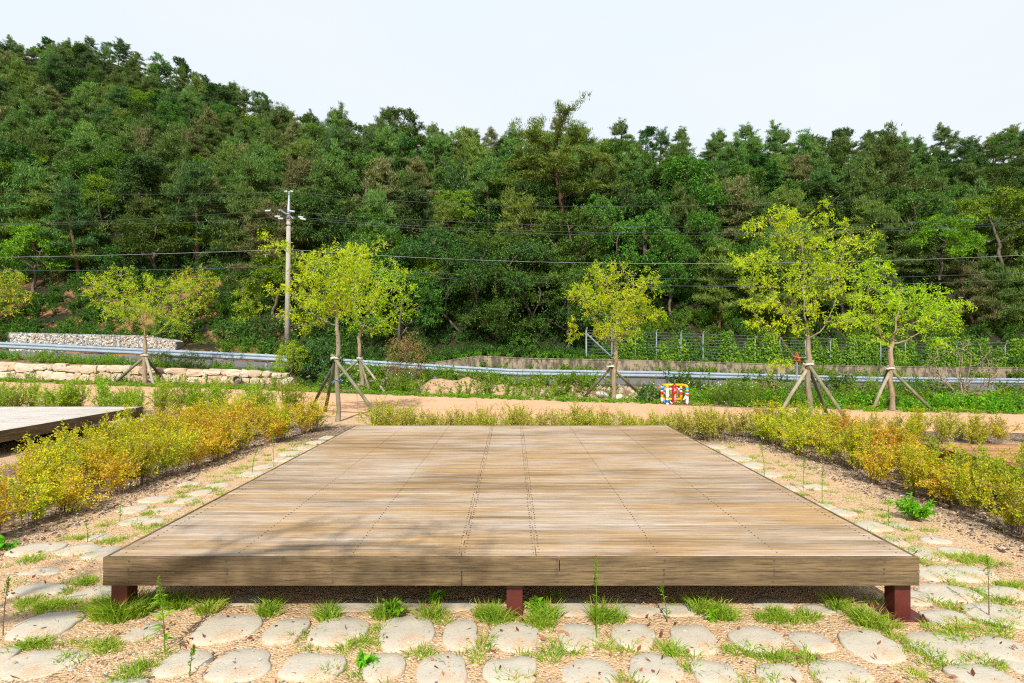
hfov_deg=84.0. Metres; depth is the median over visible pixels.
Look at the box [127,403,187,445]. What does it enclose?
hedge shrub
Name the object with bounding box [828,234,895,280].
broadleaf tree
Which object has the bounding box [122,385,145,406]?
hedge shrub
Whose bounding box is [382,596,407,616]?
mugwort plant
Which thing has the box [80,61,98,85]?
pine tree
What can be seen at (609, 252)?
broadleaf tree
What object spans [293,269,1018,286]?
power line
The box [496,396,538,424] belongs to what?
hedge shrub
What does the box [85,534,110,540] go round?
paving stone
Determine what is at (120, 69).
pine tree
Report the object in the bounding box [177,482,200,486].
paving stone
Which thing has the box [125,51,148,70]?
pine tree
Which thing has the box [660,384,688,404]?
pipe guard
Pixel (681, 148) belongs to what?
pine tree
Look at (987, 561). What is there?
tall weed
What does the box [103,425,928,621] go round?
wooden deck
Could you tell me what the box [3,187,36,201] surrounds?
broadleaf tree
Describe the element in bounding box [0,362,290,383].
stone wall
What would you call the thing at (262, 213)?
pine tree
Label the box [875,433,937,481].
hedge shrub
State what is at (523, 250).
broadleaf tree
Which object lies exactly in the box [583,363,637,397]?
tree support
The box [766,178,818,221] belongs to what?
broadleaf tree
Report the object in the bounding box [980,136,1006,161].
pine tree
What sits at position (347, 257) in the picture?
young tree
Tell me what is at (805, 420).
hedge shrub
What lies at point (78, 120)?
broadleaf tree
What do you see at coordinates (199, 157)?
broadleaf tree
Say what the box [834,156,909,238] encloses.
pine tree
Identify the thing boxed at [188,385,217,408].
hedge shrub
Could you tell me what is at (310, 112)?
pine tree
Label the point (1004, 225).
broadleaf tree
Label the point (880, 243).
pine tree
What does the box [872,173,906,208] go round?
pine tree
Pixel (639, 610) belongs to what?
paving stone
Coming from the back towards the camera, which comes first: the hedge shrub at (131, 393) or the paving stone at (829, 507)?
the hedge shrub at (131, 393)
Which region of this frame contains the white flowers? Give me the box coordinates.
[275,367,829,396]
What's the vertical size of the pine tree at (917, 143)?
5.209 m
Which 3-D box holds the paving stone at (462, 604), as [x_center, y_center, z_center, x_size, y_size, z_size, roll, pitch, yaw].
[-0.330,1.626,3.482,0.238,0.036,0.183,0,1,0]
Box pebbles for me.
[0,429,1023,561]
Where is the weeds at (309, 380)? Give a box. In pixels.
[289,376,1023,409]
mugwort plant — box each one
[355,648,378,667]
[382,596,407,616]
[887,492,937,520]
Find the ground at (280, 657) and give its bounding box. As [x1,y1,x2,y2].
[0,59,1023,682]
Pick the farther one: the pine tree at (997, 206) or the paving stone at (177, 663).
the pine tree at (997, 206)
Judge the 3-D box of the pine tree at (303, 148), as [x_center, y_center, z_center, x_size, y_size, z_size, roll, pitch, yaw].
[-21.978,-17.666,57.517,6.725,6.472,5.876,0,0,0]
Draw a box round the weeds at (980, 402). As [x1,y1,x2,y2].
[743,386,1023,411]
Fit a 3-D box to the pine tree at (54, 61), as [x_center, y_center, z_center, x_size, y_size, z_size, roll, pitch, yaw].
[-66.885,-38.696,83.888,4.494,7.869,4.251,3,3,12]
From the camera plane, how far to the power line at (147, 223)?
36.59 m
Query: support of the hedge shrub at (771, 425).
on the ground at (280, 657)
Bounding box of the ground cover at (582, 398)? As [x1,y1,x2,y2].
[0,377,1023,413]
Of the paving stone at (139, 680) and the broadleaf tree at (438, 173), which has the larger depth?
the broadleaf tree at (438, 173)
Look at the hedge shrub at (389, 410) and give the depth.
9.85 m
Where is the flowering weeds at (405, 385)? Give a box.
[368,372,565,399]
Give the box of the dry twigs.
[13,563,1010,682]
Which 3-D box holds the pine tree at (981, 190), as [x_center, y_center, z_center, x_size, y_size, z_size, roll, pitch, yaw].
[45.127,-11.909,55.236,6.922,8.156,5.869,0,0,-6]
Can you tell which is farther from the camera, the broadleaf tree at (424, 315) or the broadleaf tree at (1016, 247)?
the broadleaf tree at (1016, 247)
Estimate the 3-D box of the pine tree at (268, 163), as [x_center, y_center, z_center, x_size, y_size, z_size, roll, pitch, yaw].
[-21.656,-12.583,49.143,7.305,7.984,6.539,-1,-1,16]
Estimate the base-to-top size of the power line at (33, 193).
0.417 m
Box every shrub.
[0,379,23,406]
[0,383,21,406]
[0,448,65,507]
[0,468,72,526]
[0,477,40,531]
[1,446,47,477]
[5,381,36,406]
[6,431,81,490]
[12,375,42,406]
[14,446,98,502]
[23,418,87,484]
[24,381,56,406]
[24,430,92,458]
[25,463,112,514]
[36,428,87,467]
[42,379,78,406]
[50,380,81,406]
[52,432,121,478]
[55,375,98,406]
[56,379,86,404]
[70,420,101,455]
[77,438,127,485]
[77,449,147,495]
[79,372,119,406]
[79,410,138,460]
[79,417,134,463]
[97,435,157,477]
[98,388,129,406]
[104,423,176,487]
[109,400,158,444]
[114,383,134,406]
[114,425,172,471]
[117,388,148,408]
[121,387,150,411]
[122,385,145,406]
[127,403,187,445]
[129,414,166,439]
[140,405,183,426]
[141,425,202,476]
[144,412,172,431]
[144,415,193,461]
[146,375,179,410]
[146,380,180,416]
[158,374,198,417]
[164,419,219,469]
[166,411,215,432]
[166,420,206,455]
[175,407,210,432]
[179,379,207,413]
[182,394,225,414]
[182,404,222,421]
[184,401,220,422]
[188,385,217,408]
[195,409,237,440]
[200,376,235,414]
[201,421,233,461]
[202,376,237,407]
[204,398,258,444]
[206,393,256,419]
[206,413,247,456]
[217,395,272,437]
[220,389,263,417]
[223,416,263,449]
[233,378,269,406]
[240,408,288,443]
[241,383,259,415]
[249,398,285,434]
[250,388,273,412]
[254,382,278,409]
[265,403,306,439]
[266,402,296,423]
[271,374,302,410]
[281,383,309,414]
[287,391,338,431]
[288,397,323,434]
[355,396,393,424]
[362,395,394,424]
[378,406,408,424]
[379,330,432,391]
[383,394,413,424]
[392,398,423,424]
[394,400,428,424]
[414,408,438,424]
[416,407,437,424]
[426,410,452,424]
[435,406,462,424]
[447,404,476,424]
[448,411,473,424]
[455,406,483,424]
[462,409,489,424]
[472,401,503,424]
[475,402,511,422]
[490,411,512,424]
[493,401,527,424]
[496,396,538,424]
[514,405,542,424]
[530,408,550,424]
[546,405,571,424]
[553,404,593,424]
[555,404,580,424]
[565,396,601,424]
[579,408,607,424]
[582,414,614,424]
[588,404,621,424]
[605,405,640,424]
[620,410,643,424]
[621,414,647,424]
[626,413,652,424]
[647,405,671,424]
[653,407,678,428]
[666,410,698,432]
[673,406,703,437]
[686,401,716,436]
[694,402,728,441]
[698,404,720,436]
[703,404,739,439]
[721,408,752,436]
[728,405,771,438]
[744,402,801,446]
[747,410,775,442]
[748,395,794,440]
[754,404,784,439]
[770,407,820,451]
[770,418,816,455]
[784,409,823,440]
[785,404,812,427]
[790,403,814,428]
[793,399,833,447]
[802,408,846,463]
[807,405,831,441]
[812,403,865,456]
[818,408,851,434]
[824,411,857,447]
[831,426,870,471]
[837,423,883,466]
[840,412,889,469]
[847,404,887,435]
[847,438,900,484]
[854,421,905,465]
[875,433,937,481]
[879,408,906,439]
[879,418,929,469]
[892,442,940,496]
[895,412,930,440]
[896,438,972,490]
[899,402,935,439]
[905,433,949,477]
[915,458,1003,504]
[916,338,1007,396]
[922,406,958,440]
[927,403,967,443]
[932,457,1010,514]
[941,440,1005,503]
[948,456,993,486]
[950,414,968,439]
[961,443,1023,501]
[962,410,1002,443]
[967,411,1002,440]
[972,470,1023,535]
[979,441,1023,515]
[982,410,1023,443]
[996,462,1023,505]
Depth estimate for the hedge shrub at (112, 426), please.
7.47 m
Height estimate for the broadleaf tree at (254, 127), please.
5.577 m
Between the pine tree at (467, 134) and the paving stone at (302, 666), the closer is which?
the paving stone at (302, 666)
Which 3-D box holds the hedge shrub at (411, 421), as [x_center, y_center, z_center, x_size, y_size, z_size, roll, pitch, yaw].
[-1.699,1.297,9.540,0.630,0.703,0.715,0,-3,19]
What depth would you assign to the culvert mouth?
22.62 m
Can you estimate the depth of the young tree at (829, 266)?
12.03 m
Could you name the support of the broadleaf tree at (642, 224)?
on the ground at (280, 657)
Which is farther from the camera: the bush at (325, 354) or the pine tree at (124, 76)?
the pine tree at (124, 76)
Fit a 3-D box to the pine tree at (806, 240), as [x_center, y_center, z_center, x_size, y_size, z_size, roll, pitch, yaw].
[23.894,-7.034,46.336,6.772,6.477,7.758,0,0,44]
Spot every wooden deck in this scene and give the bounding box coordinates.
[0,407,142,451]
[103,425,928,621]
[924,444,1023,478]
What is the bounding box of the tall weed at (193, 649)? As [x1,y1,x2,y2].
[187,645,195,676]
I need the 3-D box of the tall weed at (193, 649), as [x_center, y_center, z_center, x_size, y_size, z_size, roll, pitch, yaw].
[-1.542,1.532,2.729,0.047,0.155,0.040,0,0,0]
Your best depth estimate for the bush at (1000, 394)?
14.96 m
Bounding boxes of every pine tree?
[0,50,24,81]
[0,51,24,84]
[0,54,33,95]
[0,71,17,101]
[0,76,9,103]
[0,81,31,107]
[0,98,43,157]
[0,104,10,147]
[0,124,36,151]
[0,159,67,253]
[0,177,107,255]
[0,185,36,247]
[2,34,17,46]
[2,94,21,118]
[8,131,56,174]
[10,167,66,239]
[11,45,28,65]
[19,48,39,70]
[19,71,67,108]
[24,94,63,136]
[25,47,56,77]
[25,116,74,162]
[28,203,119,267]
[29,87,62,126]
[29,109,62,145]
[31,84,75,121]
[32,173,108,275]
[35,41,65,66]
[35,43,52,59]
[40,42,91,94]
[42,52,71,98]
[43,144,85,181]
[49,126,113,181]
[54,86,97,137]
[56,37,74,57]
[62,81,104,112]
[63,119,101,157]
[79,50,102,78]
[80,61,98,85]
[80,123,147,205]
[81,43,95,60]
[82,35,100,54]
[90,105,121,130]
[93,71,123,105]
[94,46,115,71]
[96,83,137,113]
[97,115,114,140]
[105,63,128,86]
[105,84,137,119]
[109,193,168,255]
[110,36,127,63]
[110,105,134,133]
[116,54,142,81]
[118,43,131,67]
[120,66,151,111]
[121,70,131,95]
[121,117,158,146]
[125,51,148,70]
[125,123,203,204]
[127,72,162,108]
[127,125,158,176]
[129,111,167,152]
[141,63,165,86]
[142,168,213,226]
[154,91,187,136]
[160,87,188,121]
[161,78,175,92]
[163,129,192,175]
[164,158,237,267]
[166,70,189,94]
[166,120,205,156]
[168,64,187,88]
[176,86,200,132]
[176,86,203,108]
[177,73,205,103]
[179,126,210,159]
[181,91,203,124]
[185,174,235,228]
[189,101,219,140]
[191,122,223,158]
[194,106,221,153]
[202,141,238,184]
[207,151,294,241]
[207,180,276,263]
[208,150,239,204]
[210,131,242,172]
[210,149,299,222]
[214,100,233,141]
[214,109,240,142]
[220,121,261,157]
[221,197,320,287]
[225,137,291,197]
[226,81,248,110]
[232,87,257,124]
[235,143,251,158]
[247,110,268,139]
[247,114,282,158]
[250,96,273,116]
[253,101,298,144]
[260,125,298,181]
[266,155,323,219]
[268,137,314,184]
[271,147,286,185]
[273,198,332,262]
[277,186,323,252]
[281,117,313,155]
[286,132,317,161]
[290,153,364,240]
[295,144,332,196]
[299,108,315,125]
[304,137,361,211]
[308,130,353,172]
[316,101,361,152]
[316,111,355,162]
[317,126,363,199]
[340,155,421,237]
[345,181,409,266]
[355,117,395,154]
[355,125,371,155]
[356,121,412,196]
[360,122,397,183]
[372,115,387,150]
[378,106,397,132]
[389,171,428,218]
[391,129,419,178]
[405,156,438,215]
[415,130,458,190]
[416,122,438,149]
[417,157,482,249]
[421,196,473,252]
[428,134,462,182]
[438,129,448,136]
[446,126,500,171]
[449,135,508,203]
[459,127,487,160]
[470,147,509,227]
[479,185,574,266]
[481,91,636,216]
[481,126,498,151]
[488,121,545,189]
[502,127,518,156]
[532,140,564,181]
[549,114,566,143]
[552,151,593,205]
[555,119,594,173]
[567,142,610,207]
[577,156,621,221]
[598,180,643,264]
[602,117,633,143]
[610,142,657,205]
[625,143,655,186]
[627,136,649,168]
[634,190,684,254]
[649,126,671,163]
[659,133,703,188]
[663,126,691,154]
[664,181,717,251]
[685,237,768,327]
[689,171,769,236]
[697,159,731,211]
[698,128,731,161]
[699,138,726,167]
[701,130,756,183]
[705,174,773,248]
[718,174,770,243]
[726,194,801,262]
[736,226,802,303]
[738,121,765,149]
[739,134,773,173]
[746,224,856,335]
[756,151,804,194]
[760,120,790,158]
[768,184,847,245]
[770,151,824,204]
[772,128,799,154]
[781,128,835,183]
[783,220,844,288]
[793,142,845,208]
[803,164,854,238]
[812,137,827,158]
[822,195,920,258]
[828,131,864,180]
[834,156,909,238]
[835,154,879,206]
[839,228,914,318]
[841,120,932,220]
[843,138,862,166]
[850,129,877,163]
[851,152,904,191]
[852,203,927,285]
[859,137,892,163]
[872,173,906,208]
[886,165,915,195]
[891,131,925,184]
[906,174,959,214]
[912,134,930,159]
[914,156,961,198]
[917,193,961,264]
[928,122,961,156]
[933,258,1009,329]
[938,199,995,256]
[942,178,1017,259]
[950,134,984,182]
[950,158,996,214]
[961,250,1023,331]
[968,135,985,168]
[972,215,1023,268]
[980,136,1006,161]
[982,131,1013,162]
[986,185,1017,235]
[989,122,1023,160]
[998,147,1023,182]
[998,251,1023,320]
[1008,129,1023,162]
[1011,165,1023,203]
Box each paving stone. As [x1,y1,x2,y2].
[0,646,21,663]
[0,650,88,680]
[4,542,67,556]
[4,612,85,642]
[6,582,68,597]
[17,567,59,574]
[55,544,102,555]
[64,585,110,601]
[79,546,121,560]
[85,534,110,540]
[107,678,148,682]
[116,505,148,513]
[117,517,164,525]
[120,622,162,641]
[137,496,169,502]
[152,650,213,677]
[153,506,183,514]
[173,497,202,503]
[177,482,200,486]
[188,489,212,495]
[190,614,262,645]
[203,648,271,682]
[206,482,229,487]
[226,593,263,605]
[237,471,263,477]
[251,464,275,469]
[262,618,310,645]
[272,457,293,461]
[277,653,346,682]
[279,451,300,455]
[291,446,312,449]
[306,440,325,444]
[307,617,369,646]
[318,436,333,439]
[331,599,376,612]
[362,653,405,682]
[379,615,435,652]
[383,597,421,609]
[416,653,467,682]
[440,598,475,611]
[442,619,477,651]
[482,656,536,682]
[489,623,538,652]
[556,596,591,616]
[558,623,599,651]
[562,658,617,682]
[610,623,655,650]
[613,602,655,617]
[628,652,684,682]
[654,604,695,616]
[670,624,719,655]
[690,659,742,682]
[706,445,727,448]
[719,450,739,454]
[727,626,785,654]
[728,456,751,461]
[742,462,766,468]
[752,597,795,608]
[754,663,802,682]
[758,471,783,477]
[782,485,805,491]
[788,631,836,652]
[799,604,837,614]
[802,484,827,489]
[808,660,874,682]
[817,503,836,509]
[830,508,857,516]
[837,629,906,664]
[854,521,893,531]
[882,537,910,546]
[889,522,912,529]
[903,632,992,664]
[905,547,947,560]
[911,590,932,606]
[914,583,983,603]
[918,566,948,581]
[918,609,972,625]
[919,536,952,544]
[926,565,999,582]
[937,546,968,553]
[943,663,1019,682]
[960,603,1023,628]
[972,636,1023,661]
[975,586,1023,599]
[1001,659,1023,674]
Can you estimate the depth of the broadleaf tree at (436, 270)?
38.77 m
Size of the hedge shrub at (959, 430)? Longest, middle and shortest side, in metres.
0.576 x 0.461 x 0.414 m
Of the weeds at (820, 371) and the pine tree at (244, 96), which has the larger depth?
the pine tree at (244, 96)
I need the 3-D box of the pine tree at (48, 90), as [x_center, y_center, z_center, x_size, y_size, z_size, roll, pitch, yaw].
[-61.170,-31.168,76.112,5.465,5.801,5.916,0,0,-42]
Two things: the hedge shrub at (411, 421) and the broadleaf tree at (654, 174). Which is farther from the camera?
the broadleaf tree at (654, 174)
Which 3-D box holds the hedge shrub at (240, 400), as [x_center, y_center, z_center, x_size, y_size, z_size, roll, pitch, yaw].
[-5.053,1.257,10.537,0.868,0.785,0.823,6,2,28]
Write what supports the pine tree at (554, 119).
on the ground at (280, 657)
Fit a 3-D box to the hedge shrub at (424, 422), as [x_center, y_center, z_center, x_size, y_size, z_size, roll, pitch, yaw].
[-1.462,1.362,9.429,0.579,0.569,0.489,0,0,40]
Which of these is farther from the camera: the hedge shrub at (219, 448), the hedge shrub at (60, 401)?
the hedge shrub at (60, 401)
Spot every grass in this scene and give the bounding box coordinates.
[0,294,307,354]
[0,433,1023,682]
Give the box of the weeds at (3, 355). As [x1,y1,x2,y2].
[0,348,305,374]
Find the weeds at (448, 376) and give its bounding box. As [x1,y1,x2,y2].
[304,358,616,390]
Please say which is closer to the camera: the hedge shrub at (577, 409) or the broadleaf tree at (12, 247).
the hedge shrub at (577, 409)
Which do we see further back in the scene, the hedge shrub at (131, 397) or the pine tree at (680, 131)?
the pine tree at (680, 131)
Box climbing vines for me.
[610,326,1023,366]
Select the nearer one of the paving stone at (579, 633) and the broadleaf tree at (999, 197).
the paving stone at (579, 633)
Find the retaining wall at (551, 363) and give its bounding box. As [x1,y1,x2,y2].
[423,356,1023,377]
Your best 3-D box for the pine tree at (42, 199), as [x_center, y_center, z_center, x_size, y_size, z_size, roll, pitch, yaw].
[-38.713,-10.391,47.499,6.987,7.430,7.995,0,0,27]
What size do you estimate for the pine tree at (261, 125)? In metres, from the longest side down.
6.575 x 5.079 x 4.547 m
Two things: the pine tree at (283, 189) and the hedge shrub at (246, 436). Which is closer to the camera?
the hedge shrub at (246, 436)
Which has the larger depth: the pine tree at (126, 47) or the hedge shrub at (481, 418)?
the pine tree at (126, 47)
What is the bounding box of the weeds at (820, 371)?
[472,358,1023,383]
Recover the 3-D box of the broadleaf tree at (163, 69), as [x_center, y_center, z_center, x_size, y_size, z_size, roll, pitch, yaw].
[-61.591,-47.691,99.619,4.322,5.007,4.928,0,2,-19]
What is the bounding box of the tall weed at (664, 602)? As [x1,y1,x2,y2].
[657,585,671,622]
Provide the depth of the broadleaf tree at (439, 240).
38.65 m
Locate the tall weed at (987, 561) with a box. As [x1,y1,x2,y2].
[983,554,994,614]
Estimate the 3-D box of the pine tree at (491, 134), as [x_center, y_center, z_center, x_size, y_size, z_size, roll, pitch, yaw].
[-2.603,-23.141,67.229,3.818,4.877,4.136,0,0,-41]
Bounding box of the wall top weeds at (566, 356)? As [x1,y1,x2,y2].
[333,348,1023,382]
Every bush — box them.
[30,349,74,362]
[86,352,128,364]
[148,349,177,364]
[151,318,202,340]
[176,348,210,368]
[208,318,254,344]
[209,358,233,368]
[243,312,293,337]
[272,340,309,373]
[285,336,346,385]
[307,307,351,332]
[315,367,361,388]
[362,378,396,389]
[493,327,540,349]
[634,383,665,402]
[683,386,711,400]
[705,377,765,401]
[736,376,790,400]
[778,377,821,395]
[823,373,903,404]
[883,376,952,399]
[976,389,1023,404]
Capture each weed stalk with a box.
[117,498,123,521]
[270,432,275,463]
[801,457,806,487]
[820,466,825,496]
[887,505,891,525]
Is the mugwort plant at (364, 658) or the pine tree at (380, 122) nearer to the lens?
the mugwort plant at (364, 658)
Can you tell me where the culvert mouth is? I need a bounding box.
[232,376,241,383]
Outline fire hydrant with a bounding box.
[669,383,679,403]
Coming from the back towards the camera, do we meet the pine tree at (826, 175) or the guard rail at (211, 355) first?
the pine tree at (826, 175)
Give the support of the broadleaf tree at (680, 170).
on the ground at (280, 657)
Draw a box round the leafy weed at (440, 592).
[424,587,448,605]
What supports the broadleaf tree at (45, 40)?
on the ground at (280, 657)
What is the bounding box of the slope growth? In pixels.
[589,301,1023,364]
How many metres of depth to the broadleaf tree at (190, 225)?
45.17 m
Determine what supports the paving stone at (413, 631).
on the ground at (280, 657)
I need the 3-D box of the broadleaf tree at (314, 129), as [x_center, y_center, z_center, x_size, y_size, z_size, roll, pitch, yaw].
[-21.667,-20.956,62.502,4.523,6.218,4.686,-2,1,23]
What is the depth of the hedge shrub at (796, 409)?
9.45 m
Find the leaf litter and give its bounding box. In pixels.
[2,537,1023,682]
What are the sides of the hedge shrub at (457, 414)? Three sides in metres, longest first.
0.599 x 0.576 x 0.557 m
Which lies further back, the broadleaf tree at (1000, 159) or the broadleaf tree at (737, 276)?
the broadleaf tree at (1000, 159)
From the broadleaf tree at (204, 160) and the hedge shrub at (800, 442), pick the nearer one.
the hedge shrub at (800, 442)
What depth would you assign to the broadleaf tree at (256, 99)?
87.32 m
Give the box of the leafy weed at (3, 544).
[0,535,19,550]
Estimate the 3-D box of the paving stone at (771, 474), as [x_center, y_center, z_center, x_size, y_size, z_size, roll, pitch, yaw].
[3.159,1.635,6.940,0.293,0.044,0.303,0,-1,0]
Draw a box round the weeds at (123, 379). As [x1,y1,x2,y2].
[2,356,1023,408]
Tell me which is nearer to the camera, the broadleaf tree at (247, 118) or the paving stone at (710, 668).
the paving stone at (710, 668)
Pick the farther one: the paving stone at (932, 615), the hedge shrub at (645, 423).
the hedge shrub at (645, 423)
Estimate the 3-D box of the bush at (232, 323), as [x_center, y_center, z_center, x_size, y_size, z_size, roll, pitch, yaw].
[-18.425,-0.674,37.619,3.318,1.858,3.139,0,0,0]
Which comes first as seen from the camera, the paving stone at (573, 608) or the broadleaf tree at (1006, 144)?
the paving stone at (573, 608)
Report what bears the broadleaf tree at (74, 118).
on the ground at (280, 657)
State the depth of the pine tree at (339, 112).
65.35 m
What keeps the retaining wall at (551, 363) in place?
on the ground at (280, 657)
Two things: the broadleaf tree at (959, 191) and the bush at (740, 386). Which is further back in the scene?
the broadleaf tree at (959, 191)
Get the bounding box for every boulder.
[280,377,293,384]
[595,391,608,397]
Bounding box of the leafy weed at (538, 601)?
[523,595,545,612]
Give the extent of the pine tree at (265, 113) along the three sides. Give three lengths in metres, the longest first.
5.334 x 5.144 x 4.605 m
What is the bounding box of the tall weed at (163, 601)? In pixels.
[138,576,178,652]
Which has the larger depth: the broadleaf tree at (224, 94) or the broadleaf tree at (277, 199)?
the broadleaf tree at (224, 94)
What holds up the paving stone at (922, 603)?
on the ground at (280, 657)
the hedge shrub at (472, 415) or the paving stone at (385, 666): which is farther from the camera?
the hedge shrub at (472, 415)
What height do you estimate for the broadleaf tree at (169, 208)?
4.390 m
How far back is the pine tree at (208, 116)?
69.15 m
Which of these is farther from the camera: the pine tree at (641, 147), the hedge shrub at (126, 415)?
the pine tree at (641, 147)
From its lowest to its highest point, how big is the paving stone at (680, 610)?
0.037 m
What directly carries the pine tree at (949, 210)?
on the ground at (280, 657)
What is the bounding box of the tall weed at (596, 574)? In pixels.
[590,555,602,637]
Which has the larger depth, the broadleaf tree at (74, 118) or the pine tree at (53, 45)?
the pine tree at (53, 45)
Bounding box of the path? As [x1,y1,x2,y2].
[0,382,1023,432]
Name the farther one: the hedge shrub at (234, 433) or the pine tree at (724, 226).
the pine tree at (724, 226)
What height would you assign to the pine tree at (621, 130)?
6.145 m
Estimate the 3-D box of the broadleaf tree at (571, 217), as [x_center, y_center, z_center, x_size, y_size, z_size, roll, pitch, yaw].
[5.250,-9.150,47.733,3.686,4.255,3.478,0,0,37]
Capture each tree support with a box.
[114,353,160,383]
[311,354,374,413]
[327,356,384,391]
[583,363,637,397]
[776,360,848,420]
[872,365,932,409]
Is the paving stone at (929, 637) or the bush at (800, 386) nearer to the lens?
the paving stone at (929, 637)
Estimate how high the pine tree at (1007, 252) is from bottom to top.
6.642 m
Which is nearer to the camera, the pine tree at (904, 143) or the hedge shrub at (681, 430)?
the hedge shrub at (681, 430)
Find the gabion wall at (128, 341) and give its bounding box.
[8,332,183,351]
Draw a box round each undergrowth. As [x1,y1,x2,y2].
[0,116,1023,311]
[0,248,1023,366]
[340,284,608,363]
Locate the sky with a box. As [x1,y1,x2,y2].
[0,0,1023,164]
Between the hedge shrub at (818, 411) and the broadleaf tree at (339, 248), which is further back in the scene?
the broadleaf tree at (339, 248)
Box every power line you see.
[0,217,272,224]
[0,249,283,257]
[5,192,269,193]
[14,211,259,223]
[27,266,275,270]
[291,249,1022,263]
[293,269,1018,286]
[295,266,1023,278]
[298,192,1022,206]
[302,212,1010,226]
[311,218,1018,232]
[313,220,1010,235]
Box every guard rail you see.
[0,341,286,369]
[320,359,1023,389]
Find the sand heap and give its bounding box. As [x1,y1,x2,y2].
[419,377,525,395]
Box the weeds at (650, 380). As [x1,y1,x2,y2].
[461,370,1022,395]
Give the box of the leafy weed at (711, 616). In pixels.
[702,602,732,622]
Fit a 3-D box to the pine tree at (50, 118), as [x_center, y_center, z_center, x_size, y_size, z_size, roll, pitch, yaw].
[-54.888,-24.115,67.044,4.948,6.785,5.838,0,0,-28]
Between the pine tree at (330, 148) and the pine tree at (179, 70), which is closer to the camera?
the pine tree at (330, 148)
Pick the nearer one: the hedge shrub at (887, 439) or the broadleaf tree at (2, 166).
the hedge shrub at (887, 439)
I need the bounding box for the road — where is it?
[0,350,1023,390]
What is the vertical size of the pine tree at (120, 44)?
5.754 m
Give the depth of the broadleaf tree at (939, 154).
65.19 m
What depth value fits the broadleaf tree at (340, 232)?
40.66 m
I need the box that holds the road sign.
[793,351,800,391]
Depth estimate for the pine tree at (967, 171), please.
63.03 m
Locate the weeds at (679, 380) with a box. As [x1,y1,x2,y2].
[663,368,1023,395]
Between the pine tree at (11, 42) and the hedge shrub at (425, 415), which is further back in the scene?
the pine tree at (11, 42)
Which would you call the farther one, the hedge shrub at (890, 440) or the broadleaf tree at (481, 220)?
the broadleaf tree at (481, 220)
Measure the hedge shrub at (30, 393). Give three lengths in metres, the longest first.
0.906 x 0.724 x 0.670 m
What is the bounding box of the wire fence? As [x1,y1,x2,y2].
[585,327,1013,366]
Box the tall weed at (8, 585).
[0,576,12,635]
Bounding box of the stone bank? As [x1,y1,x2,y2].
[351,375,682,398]
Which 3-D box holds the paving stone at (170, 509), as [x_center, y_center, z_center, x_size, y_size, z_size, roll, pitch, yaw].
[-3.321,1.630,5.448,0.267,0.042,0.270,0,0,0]
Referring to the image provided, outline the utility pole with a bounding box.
[265,190,305,351]
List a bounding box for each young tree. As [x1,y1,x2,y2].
[0,267,40,319]
[79,263,201,382]
[167,263,222,336]
[230,288,270,325]
[257,229,390,421]
[338,252,419,384]
[561,257,667,400]
[725,195,883,416]
[841,253,977,409]
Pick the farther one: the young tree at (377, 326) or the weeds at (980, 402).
the young tree at (377, 326)
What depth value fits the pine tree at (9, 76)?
80.47 m
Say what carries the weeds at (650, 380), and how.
on the ground at (280, 657)
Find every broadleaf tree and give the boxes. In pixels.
[0,41,14,54]
[0,109,15,128]
[0,140,49,193]
[0,150,16,188]
[0,151,49,191]
[0,222,80,291]
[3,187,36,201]
[26,46,45,57]
[31,142,77,175]
[36,36,54,53]
[37,67,77,115]
[55,155,122,222]
[57,67,90,105]
[57,120,98,148]
[63,109,77,123]
[68,110,87,121]
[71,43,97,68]
[75,105,125,132]
[76,174,125,231]
[78,148,154,196]
[82,122,122,153]
[86,69,113,96]
[94,133,128,158]
[100,41,119,59]
[101,240,146,281]
[104,151,168,215]
[110,213,193,279]
[114,115,136,134]
[122,87,165,114]
[126,98,153,128]
[138,165,165,186]
[146,91,183,117]
[146,204,198,242]
[147,51,173,77]
[151,100,194,135]
[159,212,226,261]
[163,159,212,183]
[167,56,191,78]
[182,154,217,173]
[189,72,213,95]
[200,82,228,104]
[201,102,239,135]
[206,89,241,128]
[239,252,313,314]
[240,112,258,131]
[243,118,283,143]
[248,187,316,246]
[249,90,273,113]
[292,193,357,288]
[294,124,326,152]
[296,113,321,126]
[302,238,391,320]
[313,132,362,173]
[334,151,395,203]
[337,265,444,341]
[341,118,365,141]
[348,207,403,268]
[360,218,423,298]
[368,222,475,312]
[381,105,427,155]
[384,134,417,182]
[389,185,438,242]
[394,250,471,307]
[410,128,429,148]
[410,239,515,331]
[429,187,488,235]
[430,162,460,199]
[437,226,532,303]
[444,197,491,240]
[447,131,461,146]
[459,263,564,345]
[484,237,590,340]
[489,138,510,172]
[495,149,556,207]
[501,245,563,290]
[510,178,555,235]
[521,262,615,350]
[523,204,615,288]
[546,158,588,205]
[556,207,590,241]
[567,227,613,281]
[576,191,637,274]
[584,208,680,305]
[588,138,630,165]
[590,138,640,173]
[611,171,670,221]
[622,192,680,256]
[634,240,701,323]
[636,149,671,187]
[637,125,659,153]
[651,152,738,234]
[667,160,708,187]
[669,210,739,303]
[720,240,794,314]
[721,163,769,198]
[744,151,786,195]
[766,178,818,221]
[797,178,867,249]
[803,133,828,153]
[806,253,875,334]
[811,143,848,173]
[825,126,860,157]
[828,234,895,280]
[861,129,898,145]
[870,186,937,249]
[881,187,957,283]
[905,213,989,280]
[912,149,951,179]
[912,241,965,288]
[924,157,954,176]
[942,183,984,215]
[948,147,980,168]
[949,184,1023,266]
[952,155,1002,188]
[975,156,1015,175]
[977,165,1023,194]
[986,205,1023,260]
[987,131,1020,166]
[999,227,1023,264]

